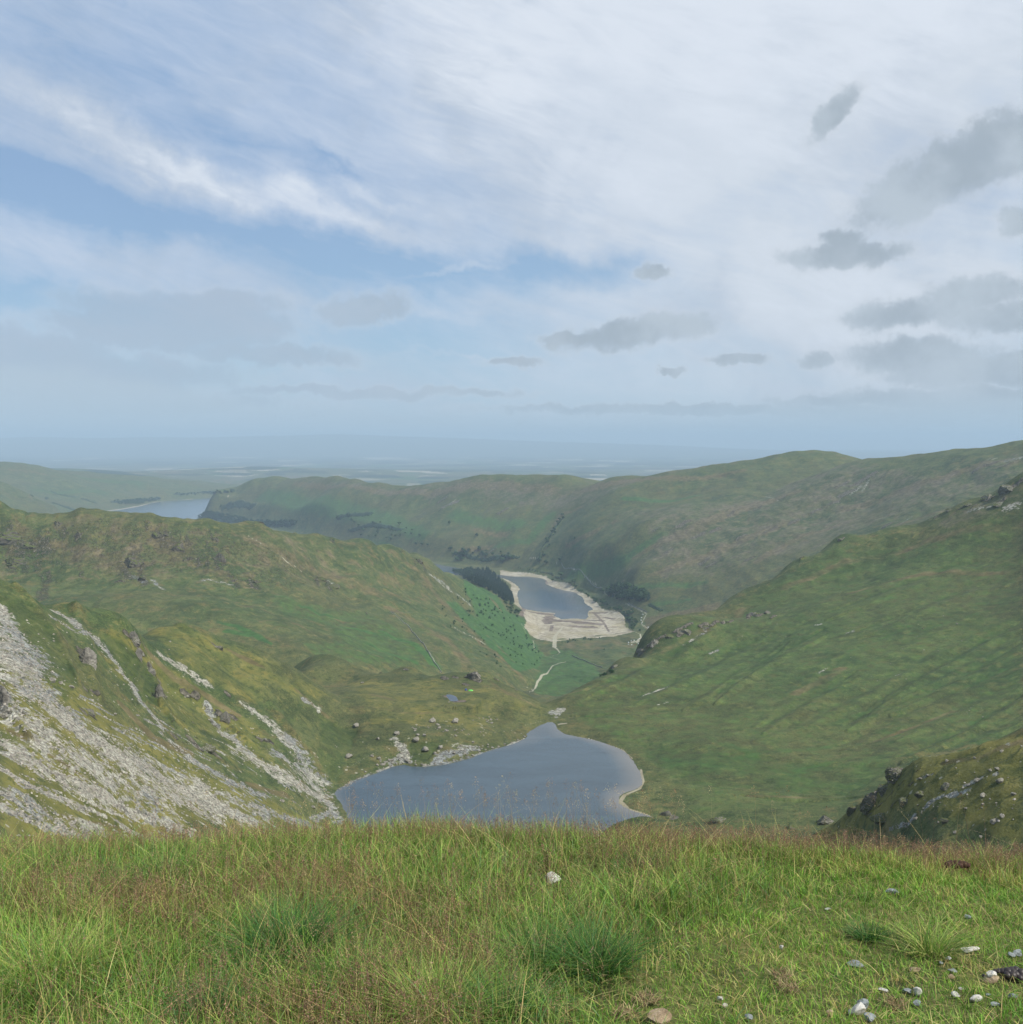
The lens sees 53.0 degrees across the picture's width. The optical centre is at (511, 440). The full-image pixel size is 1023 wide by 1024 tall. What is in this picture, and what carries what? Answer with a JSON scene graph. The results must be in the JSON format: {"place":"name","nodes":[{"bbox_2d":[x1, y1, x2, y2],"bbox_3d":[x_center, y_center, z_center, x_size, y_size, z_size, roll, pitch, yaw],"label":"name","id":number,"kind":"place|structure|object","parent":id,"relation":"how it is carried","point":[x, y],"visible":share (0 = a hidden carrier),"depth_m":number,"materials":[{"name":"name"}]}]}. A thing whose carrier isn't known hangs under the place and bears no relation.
{"place":"outdoors","nodes":[
{"label":"outdoors","id":0,"kind":"place"},
{"bbox_2d":[112,498,592,618],"bbox_3d":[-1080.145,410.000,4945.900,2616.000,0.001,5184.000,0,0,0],"label":"reservoir water","id":1,"kind":"structure","parent":0,"point":[537,594],"depth_m":2843.70,"materials":[{"name":"liquid"}]},
{"bbox_2d":[446,694,458,700],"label":"pool water","id":2,"kind":"structure","parent":0,"point":[451,697],"depth_m":698.76,"materials":[{"name":"liquid"}]},
{"bbox_2d":[0,434,944,485],"bbox_3d":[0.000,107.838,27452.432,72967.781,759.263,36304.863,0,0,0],"label":"distant plain and hills","id":3,"kind":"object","parent":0,"point":[390,460],"visible":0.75,"depth_m":31160.38,"materials":[{"name":"blue plant"}]},
{"bbox_2d":[334,722,650,838],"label":"tarn water","id":4,"kind":"structure","parent":0,"point":[538,756],"depth_m":560.23,"materials":[{"name":"liquid"}]},
{"bbox_2d":[0,472,1022,861],"bbox_3d":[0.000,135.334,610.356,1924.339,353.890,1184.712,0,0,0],"label":"fell slopes","id":5,"kind":"structure","parent":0,"point":[826,696],"depth_m":628.42,"materials":[{"name":"green plant"}]},
{"bbox_2d":[0,685,10,705],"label":"rock outcrop","id":6,"kind":"object","parent":5,"relation":"on","point":[4,697],"visible":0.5,"depth_m":326.89,"materials":[{"name":"stone"}]},
{"bbox_2d":[80,647,96,669],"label":"rock outcrop","id":7,"kind":"object","parent":5,"relation":"on","point":[88,656],"visible":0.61,"depth_m":439.41,"materials":[{"name":"stone"}]},
{"bbox_2d":[86,708,95,716],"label":"rock outcrop","id":8,"kind":"object","parent":5,"relation":"on","point":[90,711],"visible":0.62,"depth_m":384.43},
{"bbox_2d":[129,631,140,647],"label":"rock outcrop","id":9,"kind":"object","parent":5,"relation":"on","point":[135,639],"visible":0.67,"depth_m":530.23,"materials":[{"name":"stone"}]},
{"bbox_2d":[135,648,141,661],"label":"rock outcrop","id":10,"kind":"object","parent":5,"relation":"on","point":[138,652],"visible":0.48,"depth_m":525.40,"materials":[{"name":"stone"}]},
{"bbox_2d":[148,668,155,676],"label":"rock outcrop","id":11,"kind":"object","parent":5,"relation":"on","point":[152,671],"visible":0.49,"depth_m":523.68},
{"bbox_2d":[154,684,164,699],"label":"rock outcrop","id":12,"kind":"object","parent":5,"relation":"on","point":[158,693],"visible":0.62,"depth_m":492.17,"materials":[{"name":"stone"}]},
{"bbox_2d":[0,606,361,843],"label":"scree stones","id":13,"kind":"object","parent":5,"relation":"on","point":[72,776],"visible":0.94,"depth_m":357.95,"materials":[{"name":"stone"}]},
{"bbox_2d":[201,745,216,754],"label":"rock outcrop","id":14,"kind":"object","parent":5,"relation":"on","point":[211,749],"visible":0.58,"depth_m":473.60,"materials":[{"name":"stone"}]},
{"bbox_2d":[219,711,230,723],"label":"rock outcrop","id":15,"kind":"object","parent":5,"relation":"on","point":[225,717],"visible":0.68,"depth_m":540.61,"materials":[{"name":"stone"}]},
{"bbox_2d":[467,671,480,678],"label":"rock outcrop","id":16,"kind":"object","parent":5,"relation":"on","point":[474,675],"visible":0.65,"depth_m":749.22,"materials":[{"name":"stone"}]},
{"bbox_2d":[650,639,658,647],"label":"rock outcrop","id":17,"kind":"object","parent":5,"relation":"on","point":[654,643],"visible":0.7,"depth_m":918.35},
{"bbox_2d":[306,694,1021,828],"bbox_3d":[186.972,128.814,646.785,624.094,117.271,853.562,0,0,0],"label":"loose stones","id":18,"kind":"object","parent":5,"relation":"on","point":[854,820],"visible":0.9,"depth_m":266.51,"materials":[{"name":"stone"}]},
{"bbox_2d":[661,810,671,815],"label":"rock outcrop","id":19,"kind":"object","parent":5,"relation":"on","point":[666,813],"visible":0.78,"depth_m":512.87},
{"bbox_2d":[664,634,673,638],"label":"rock outcrop","id":20,"kind":"object","parent":5,"relation":"on","point":[669,636],"visible":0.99,"depth_m":920.10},
{"bbox_2d":[669,815,678,819],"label":"rock outcrop","id":21,"kind":"object","parent":5,"relation":"on","point":[672,817],"visible":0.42,"depth_m":507.33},
{"bbox_2d":[680,629,691,634],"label":"rock outcrop","id":22,"kind":"object","parent":5,"relation":"on","point":[687,631],"visible":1,"depth_m":921.25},
{"bbox_2d":[709,817,725,823],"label":"rock outcrop","id":23,"kind":"object","parent":5,"relation":"on","point":[715,820],"visible":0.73,"depth_m":490.05,"materials":[{"name":"stone"}]},
{"bbox_2d":[746,612,759,616],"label":"rock outcrop","id":24,"kind":"object","parent":5,"relation":"on","point":[753,614],"visible":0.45,"depth_m":987.29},
{"bbox_2d":[787,825,796,829],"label":"rock outcrop","id":25,"kind":"object","parent":5,"relation":"on","point":[791,827],"visible":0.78,"depth_m":477.24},
{"bbox_2d":[816,815,833,824],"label":"rock outcrop","id":26,"kind":"object","parent":5,"relation":"on","point":[825,819],"visible":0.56,"depth_m":478.98,"materials":[{"name":"stone"}]},
{"bbox_2d":[846,806,855,815],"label":"rock outcrop","id":27,"kind":"object","parent":5,"relation":"on","point":[850,810],"visible":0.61,"depth_m":321.21,"materials":[{"name":"stone"}]},
{"bbox_2d":[859,791,876,814],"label":"rock outcrop","id":28,"kind":"object","parent":5,"relation":"on","point":[866,806],"visible":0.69,"depth_m":304.66,"materials":[{"name":"stone"}]},
{"bbox_2d":[869,813,885,824],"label":"rock outcrop","id":29,"kind":"object","parent":5,"relation":"on","point":[878,818],"visible":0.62,"depth_m":288.31,"materials":[{"name":"stone"}]},
{"bbox_2d":[877,784,887,796],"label":"rock outcrop","id":30,"kind":"object","parent":5,"relation":"on","point":[881,788],"visible":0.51,"depth_m":302.96,"materials":[{"name":"stone"}]},
{"bbox_2d":[885,766,902,783],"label":"rock outcrop","id":31,"kind":"object","parent":5,"relation":"on","point":[893,775],"visible":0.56,"depth_m":297.74,"materials":[{"name":"stone"}]},
{"bbox_2d":[899,797,907,806],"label":"rock outcrop","id":32,"kind":"object","parent":5,"relation":"on","point":[904,800],"visible":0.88,"depth_m":279.48,"materials":[{"name":"stone"}]},
{"bbox_2d":[914,790,923,797],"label":"rock outcrop","id":33,"kind":"object","parent":5,"relation":"on","point":[919,794],"visible":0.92,"depth_m":273.56,"materials":[{"name":"stone"}]},
{"bbox_2d":[940,818,948,823],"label":"rock outcrop","id":34,"kind":"object","parent":5,"relation":"on","point":[944,820],"visible":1,"depth_m":253.68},
{"bbox_2d":[940,782,949,790],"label":"rock outcrop","id":35,"kind":"object","parent":5,"relation":"on","point":[945,786],"visible":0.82,"depth_m":267.15,"materials":[{"name":"stone"}]},
{"bbox_2d":[980,494,991,500],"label":"rock outcrop","id":36,"kind":"object","parent":5,"relation":"on","point":[985,497],"visible":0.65,"depth_m":1081.79,"materials":[{"name":"stone"}]},
{"bbox_2d":[990,818,997,823],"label":"boulder","id":37,"kind":"object","parent":5,"relation":"on","point":[993,821],"visible":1,"depth_m":237.48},
{"bbox_2d":[993,502,1002,506],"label":"rock outcrop","id":38,"kind":"object","parent":5,"relation":"on","point":[997,504],"visible":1,"depth_m":1049.29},
{"bbox_2d":[995,778,1003,782],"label":"boulder","id":39,"kind":"object","parent":5,"relation":"on","point":[1000,780],"visible":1,"depth_m":250.95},
{"bbox_2d":[997,484,1012,493],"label":"rock outcrop","id":40,"kind":"object","parent":5,"relation":"on","point":[1004,488],"visible":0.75,"depth_m":1060.46,"materials":[{"name":"stone"}]},
{"bbox_2d":[0,440,1022,701],"bbox_3d":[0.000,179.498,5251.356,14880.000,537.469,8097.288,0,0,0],"label":"valley hills","id":41,"kind":"structure","parent":0,"point":[702,538],"depth_m":2390.74,"materials":[{"name":"green plant"}]},
{"bbox_2d":[0,530,23,545],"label":"rock outcrop","id":42,"kind":"object","parent":41,"relation":"on","point":[7,537],"visible":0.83,"depth_m":1413.69,"materials":[{"name":"stone"}]},
{"bbox_2d":[4,557,24,567],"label":"rock outcrop","id":43,"kind":"object","parent":41,"relation":"on","point":[13,562],"visible":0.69,"depth_m":1377.22,"materials":[{"name":"stone"}]},
{"bbox_2d":[22,542,36,549],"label":"rock outcrop","id":44,"kind":"object","parent":41,"relation":"on","point":[27,546],"visible":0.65,"depth_m":1405.09,"materials":[{"name":"stone"}]},
{"bbox_2d":[54,521,62,526],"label":"rock outcrop","id":45,"kind":"object","parent":41,"relation":"on","point":[57,523],"visible":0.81,"depth_m":1444.86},
{"bbox_2d":[73,532,83,538],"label":"rock outcrop","id":46,"kind":"object","parent":41,"relation":"on","point":[77,535],"visible":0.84,"depth_m":1423.33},
{"bbox_2d":[123,556,143,567],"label":"rock outcrop","id":47,"kind":"object","parent":41,"relation":"on","point":[131,562],"visible":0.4,"depth_m":1363.35,"materials":[{"name":"stone"}]},
{"bbox_2d":[114,497,160,504],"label":"shore wood","id":48,"kind":"object","parent":41,"relation":"on","point":[133,501],"visible":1,"depth_m":6591.91,"materials":[{"name":"green plant"}]},
{"bbox_2d":[137,574,148,580],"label":"rock outcrop","id":49,"kind":"object","parent":41,"relation":"on","point":[142,577],"visible":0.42,"depth_m":1315.03,"materials":[{"name":"stone"}]},
{"bbox_2d":[151,531,169,538],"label":"rock outcrop","id":50,"kind":"object","parent":41,"relation":"on","point":[156,535],"visible":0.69,"depth_m":1427.77,"materials":[{"name":"stone"}]},
{"bbox_2d":[169,542,184,551],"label":"rock outcrop","id":51,"kind":"object","parent":41,"relation":"on","point":[178,547],"visible":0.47,"depth_m":1408.20,"materials":[{"name":"stone"}]},
{"bbox_2d":[182,556,193,561],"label":"rock outcrop","id":52,"kind":"object","parent":41,"relation":"on","point":[188,558],"visible":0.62,"depth_m":1387.72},
{"bbox_2d":[175,490,232,495],"bbox_3d":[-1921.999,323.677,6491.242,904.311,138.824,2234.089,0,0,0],"label":"wood","id":53,"kind":"object","parent":41,"relation":"on","point":[224,491],"visible":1,"depth_m":7252.72,"materials":[{"name":"green plant"}]},
{"bbox_2d":[215,553,226,562],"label":"rock outcrop","id":54,"kind":"object","parent":41,"relation":"on","point":[220,557],"visible":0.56,"depth_m":1402.94,"materials":[{"name":"stone"}]},
{"bbox_2d":[198,510,295,525],"bbox_3d":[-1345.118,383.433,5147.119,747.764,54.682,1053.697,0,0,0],"label":"lakeside wood","id":55,"kind":"object","parent":41,"relation":"on","point":[228,518],"visible":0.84,"depth_m":5098.25,"materials":[{"name":"green plant"}]},
{"bbox_2d":[251,579,260,582],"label":"rock outcrop","id":56,"kind":"object","parent":41,"relation":"on","point":[255,581],"visible":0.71,"depth_m":1373.82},
{"bbox_2d":[329,583,339,588],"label":"rock outcrop","id":57,"kind":"object","parent":41,"relation":"on","point":[335,586],"visible":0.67,"depth_m":1507.17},
{"bbox_2d":[408,625,441,672],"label":"dry stone wall","id":58,"kind":"structure","parent":41,"relation":"on","point":[425,647],"depth_m":1317.10,"materials":[{"name":"stone"}]},
{"bbox_2d":[452,566,475,576],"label":"mixed plantation","id":59,"kind":"object","parent":41,"relation":"on","point":[460,570],"visible":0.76,"depth_m":3188.18,"materials":[{"name":"green plant"}]},
{"bbox_2d":[461,566,514,602],"bbox_3d":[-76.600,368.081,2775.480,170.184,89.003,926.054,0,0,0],"label":"conifer plantation","id":60,"kind":"object","parent":41,"relation":"on","point":[501,589],"visible":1,"depth_m":2688.00,"materials":[{"name":"green plant"}]},
{"bbox_2d":[561,563,600,587],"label":"dry stone wall","id":61,"kind":"structure","parent":41,"relation":"on","point":[584,575],"depth_m":2825.70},
{"bbox_2d":[572,655,601,667],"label":"dry stone wall","id":62,"kind":"structure","parent":41,"relation":"on","point":[587,661],"depth_m":1799.75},
{"bbox_2d":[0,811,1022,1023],"bbox_3d":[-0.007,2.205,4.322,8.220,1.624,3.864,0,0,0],"label":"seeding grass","id":63,"kind":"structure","parent":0,"point":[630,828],"depth_m":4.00,"materials":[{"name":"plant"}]},
{"bbox_2d":[0,789,1022,1023],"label":"ground","id":64,"kind":"structure","parent":0,"point":[691,1007],"depth_m":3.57,"materials":[{"name":"plant"}]},
{"bbox_2d":[0,896,165,1006],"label":"grass tussock","id":65,"kind":"object","parent":64,"relation":"on","point":[66,961],"depth_m":3.34,"materials":[{"name":"plant"}]},
{"bbox_2d":[34,851,152,904],"bbox_3d":[-1.733,1.863,4.361,0.516,0.132,0.630,0,0,0],"label":"grass tussock","id":66,"kind":"object","parent":64,"relation":"on","point":[103,877],"depth_m":4.38,"materials":[{"name":"plant"}]},
{"bbox_2d":[57,834,241,890],"bbox_3d":[-1.508,1.859,4.434,0.733,0.172,0.674,0,0,-40],"label":"grass tussock","id":67,"kind":"object","parent":64,"relation":"on","point":[159,865],"depth_m":4.52,"materials":[{"name":"plant"}]},
{"bbox_2d":[111,941,287,1023],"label":"grass tussock","id":68,"kind":"object","parent":64,"relation":"on","point":[214,993],"depth_m":3.00,"materials":[{"name":"plant"}]},
{"bbox_2d":[160,873,451,985],"bbox_3d":[-0.712,1.670,3.529,1.024,0.206,0.889,0,0,0],"label":"grass tussock","id":69,"kind":"object","parent":64,"relation":"on","point":[300,930],"depth_m":3.53,"materials":[{"name":"plant"}]},
{"bbox_2d":[264,912,432,1005],"bbox_3d":[-0.484,1.661,3.231,0.592,0.148,0.632,0,0,23],"label":"grass tussock","id":70,"kind":"object","parent":64,"relation":"on","point":[370,961],"depth_m":3.27,"materials":[{"name":"plant"}]},
{"bbox_2d":[308,932,561,1023],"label":"grass tussock","id":71,"kind":"object","parent":64,"relation":"on","point":[437,985],"depth_m":2.99,"materials":[{"name":"plant"}]},
{"bbox_2d":[413,939,601,1023],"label":"grass tussock","id":72,"kind":"object","parent":64,"relation":"on","point":[517,998],"depth_m":2.97,"materials":[{"name":"plant"}]},
{"bbox_2d":[35,774,986,874],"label":"tall seeding grass","id":73,"kind":"structure","parent":64,"relation":"on","point":[638,801],"depth_m":5.04,"materials":[{"name":"plant"}]},
{"bbox_2d":[431,897,626,1003],"bbox_3d":[0.082,1.680,3.365,0.762,0.157,0.707,0,0,0],"label":"grass tussock","id":74,"kind":"object","parent":64,"relation":"on","point":[525,936],"depth_m":3.41,"materials":[{"name":"plant"}]},
{"bbox_2d":[543,849,548,883],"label":"plant stem","id":75,"kind":"object","parent":64,"relation":"on","point":[546,863],"visible":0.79,"depth_m":4.30,"materials":[{"name":"green plant"}]},
{"bbox_2d":[545,872,560,884],"bbox_3d":[0.174,1.853,4.343,0.070,0.052,0.048,0,0,-10],"label":"stone","id":76,"kind":"object","parent":64,"relation":"on","point":[549,874],"visible":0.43,"depth_m":4.33,"materials":[{"name":"stone"}]},
{"bbox_2d":[476,893,701,1005],"bbox_3d":[0.266,1.661,3.394,0.725,0.163,0.712,0,0,37],"label":"grass tussock","id":77,"kind":"object","parent":64,"relation":"on","point":[611,951],"depth_m":3.37,"materials":[{"name":"plant"}]},
{"bbox_2d":[605,1001,643,1020],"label":"dead grass tuft","id":78,"kind":"object","parent":64,"relation":"on","point":[624,1013],"visible":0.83,"depth_m":2.99,"materials":[{"name":"plant"}]},
{"bbox_2d":[588,842,689,880],"bbox_3d":[0.541,1.873,4.542,0.522,0.123,0.483,0,0,8],"label":"grass tussock","id":79,"kind":"object","parent":64,"relation":"on","point":[628,869],"depth_m":4.56,"materials":[{"name":"plant"}]},
{"bbox_2d":[630,984,668,1005],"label":"dead grass tuft","id":80,"kind":"object","parent":64,"relation":"on","point":[641,994],"visible":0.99,"depth_m":3.09,"materials":[{"name":"plant"}]},
{"bbox_2d":[647,1008,671,1023],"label":"stone","id":81,"kind":"object","parent":64,"relation":"on","point":[660,1017],"visible":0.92,"depth_m":2.93,"materials":[{"name":"stone"}]},
{"bbox_2d":[744,1014,752,1019],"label":"stone","id":82,"kind":"object","parent":64,"relation":"on","point":[749,1017],"visible":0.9,"depth_m":2.97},
{"bbox_2d":[763,962,801,981],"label":"dead grass tuft","id":83,"kind":"object","parent":64,"relation":"on","point":[785,975],"visible":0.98,"depth_m":3.33,"materials":[{"name":"plant"}]},
{"bbox_2d":[773,977,802,994],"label":"dead grass tuft","id":84,"kind":"object","parent":64,"relation":"on","point":[790,985],"visible":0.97,"depth_m":3.24,"materials":[{"name":"plant"}]},
{"bbox_2d":[847,960,863,967],"bbox_3d":[1.194,1.817,3.573,0.058,0.018,0.043,3,4,-9],"label":"stone","id":85,"kind":"object","parent":64,"relation":"on","point":[856,964],"visible":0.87,"depth_m":3.56,"materials":[{"name":"stone"}]},
{"bbox_2d":[848,1002,865,1014],"bbox_3d":[1.035,1.704,3.080,0.055,0.034,0.043,0,0,-18],"label":"stone","id":86,"kind":"object","parent":64,"relation":"on","point":[859,1007],"visible":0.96,"depth_m":3.07,"materials":[{"name":"stone"}]},
{"bbox_2d":[856,998,868,1008],"bbox_3d":[1.079,1.728,3.153,0.038,0.026,0.032,0,0,12],"label":"stone","id":87,"kind":"object","parent":64,"relation":"on","point":[864,1001],"visible":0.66,"depth_m":3.15,"materials":[{"name":"stone"}]},
{"bbox_2d":[829,906,909,945],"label":"grass tussock","id":88,"kind":"object","parent":64,"relation":"on","point":[868,936],"depth_m":3.83,"materials":[{"name":"plant"}]},
{"bbox_2d":[864,1012,875,1021],"bbox_3d":[1.055,1.697,3.025,0.030,0.020,0.030,0,0,-40],"label":"stone","id":89,"kind":"object","parent":64,"relation":"on","point":[872,1017],"visible":0.98,"depth_m":3.02,"materials":[{"name":"stone"}]},
{"bbox_2d":[878,987,887,992],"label":"stone","id":90,"kind":"object","parent":64,"relation":"on","point":[882,989],"visible":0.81,"depth_m":3.29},
{"bbox_2d":[885,888,897,894],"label":"stone","id":91,"kind":"object","parent":64,"relation":"on","point":[888,891],"visible":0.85,"depth_m":4.47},
{"bbox_2d":[877,990,912,1010],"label":"dead grass tuft","id":92,"kind":"object","parent":64,"relation":"on","point":[894,1003],"visible":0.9,"depth_m":3.17,"materials":[{"name":"plant"}]},
{"bbox_2d":[902,988,910,993],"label":"stone","id":93,"kind":"object","parent":64,"relation":"on","point":[907,990],"visible":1,"depth_m":3.30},
{"bbox_2d":[909,967,919,972],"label":"stone","id":94,"kind":"object","parent":64,"relation":"on","point":[916,969],"visible":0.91,"depth_m":3.50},
{"bbox_2d":[913,1000,920,1005],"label":"stone","id":95,"kind":"object","parent":64,"relation":"on","point":[916,1002],"visible":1,"depth_m":3.19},
{"bbox_2d":[913,987,921,995],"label":"stone","id":96,"kind":"object","parent":64,"relation":"on","point":[918,990],"visible":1,"depth_m":3.28,"materials":[{"name":"stone"}]},
{"bbox_2d":[860,902,1006,961],"bbox_3d":[1.524,1.791,3.711,0.556,0.140,0.501,0,0,0],"label":"grass tussock","id":97,"kind":"object","parent":64,"relation":"on","point":[934,944],"depth_m":3.72,"materials":[{"name":"plant"}]},
{"bbox_2d":[951,991,959,996],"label":"stone","id":98,"kind":"object","parent":64,"relation":"on","point":[954,993],"visible":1,"depth_m":3.26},
{"bbox_2d":[944,860,970,868],"bbox_3d":[2.141,2.034,4.930,0.125,0.040,0.047,0,0,0],"label":"dung","id":99,"kind":"object","parent":64,"relation":"on","point":[958,863],"visible":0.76,"depth_m":4.92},
{"bbox_2d":[962,946,979,952],"bbox_3d":[1.661,1.837,3.712,0.074,0.015,0.026,0,0,-19],"label":"stone","id":100,"kind":"object","parent":64,"relation":"on","point":[970,949],"visible":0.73,"depth_m":3.71,"materials":[{"name":"stone"}]},
{"bbox_2d":[970,994,982,1001],"bbox_3d":[1.456,1.746,3.219,0.046,0.020,0.026,2,-4,-7],"label":"stone","id":101,"kind":"object","parent":64,"relation":"on","point":[973,998],"visible":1,"depth_m":3.21,"materials":[{"name":"stone"}]},
{"bbox_2d":[938,830,1021,866],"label":"grass tussock","id":102,"kind":"object","parent":64,"relation":"on","point":[981,852],"depth_m":5.21,"materials":[{"name":"plant"}]},
{"bbox_2d":[983,975,998,983],"bbox_3d":[1.612,1.804,3.440,0.059,0.025,0.042,5,-6,-11],"label":"stone","id":103,"kind":"object","parent":64,"relation":"on","point":[994,979],"visible":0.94,"depth_m":3.43,"materials":[{"name":"stone"}]},
{"bbox_2d":[986,970,996,976],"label":"stone","id":104,"kind":"object","parent":103,"relation":"on","point":[991,972],"visible":0.94,"depth_m":3.44,"materials":[{"name":"stone"}]},
{"bbox_2d":[992,966,1022,981],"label":"dung","id":105,"kind":"object","parent":64,"relation":"on","point":[1014,972],"visible":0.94,"depth_m":3.48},
{"bbox_2d":[1008,952,1015,957],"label":"stone","id":106,"kind":"object","parent":64,"relation":"on","point":[1010,954],"visible":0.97,"depth_m":3.69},
{"bbox_2d":[1013,949,1021,956],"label":"stone","id":107,"kind":"object","parent":64,"relation":"on","point":[1017,951],"visible":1,"depth_m":3.71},
{"bbox_2d":[0,0,1022,449],"label":"sky","id":108,"kind":"structure","parent":0,"point":[736,224],"materials":[{"name":"blue"}]}
]}

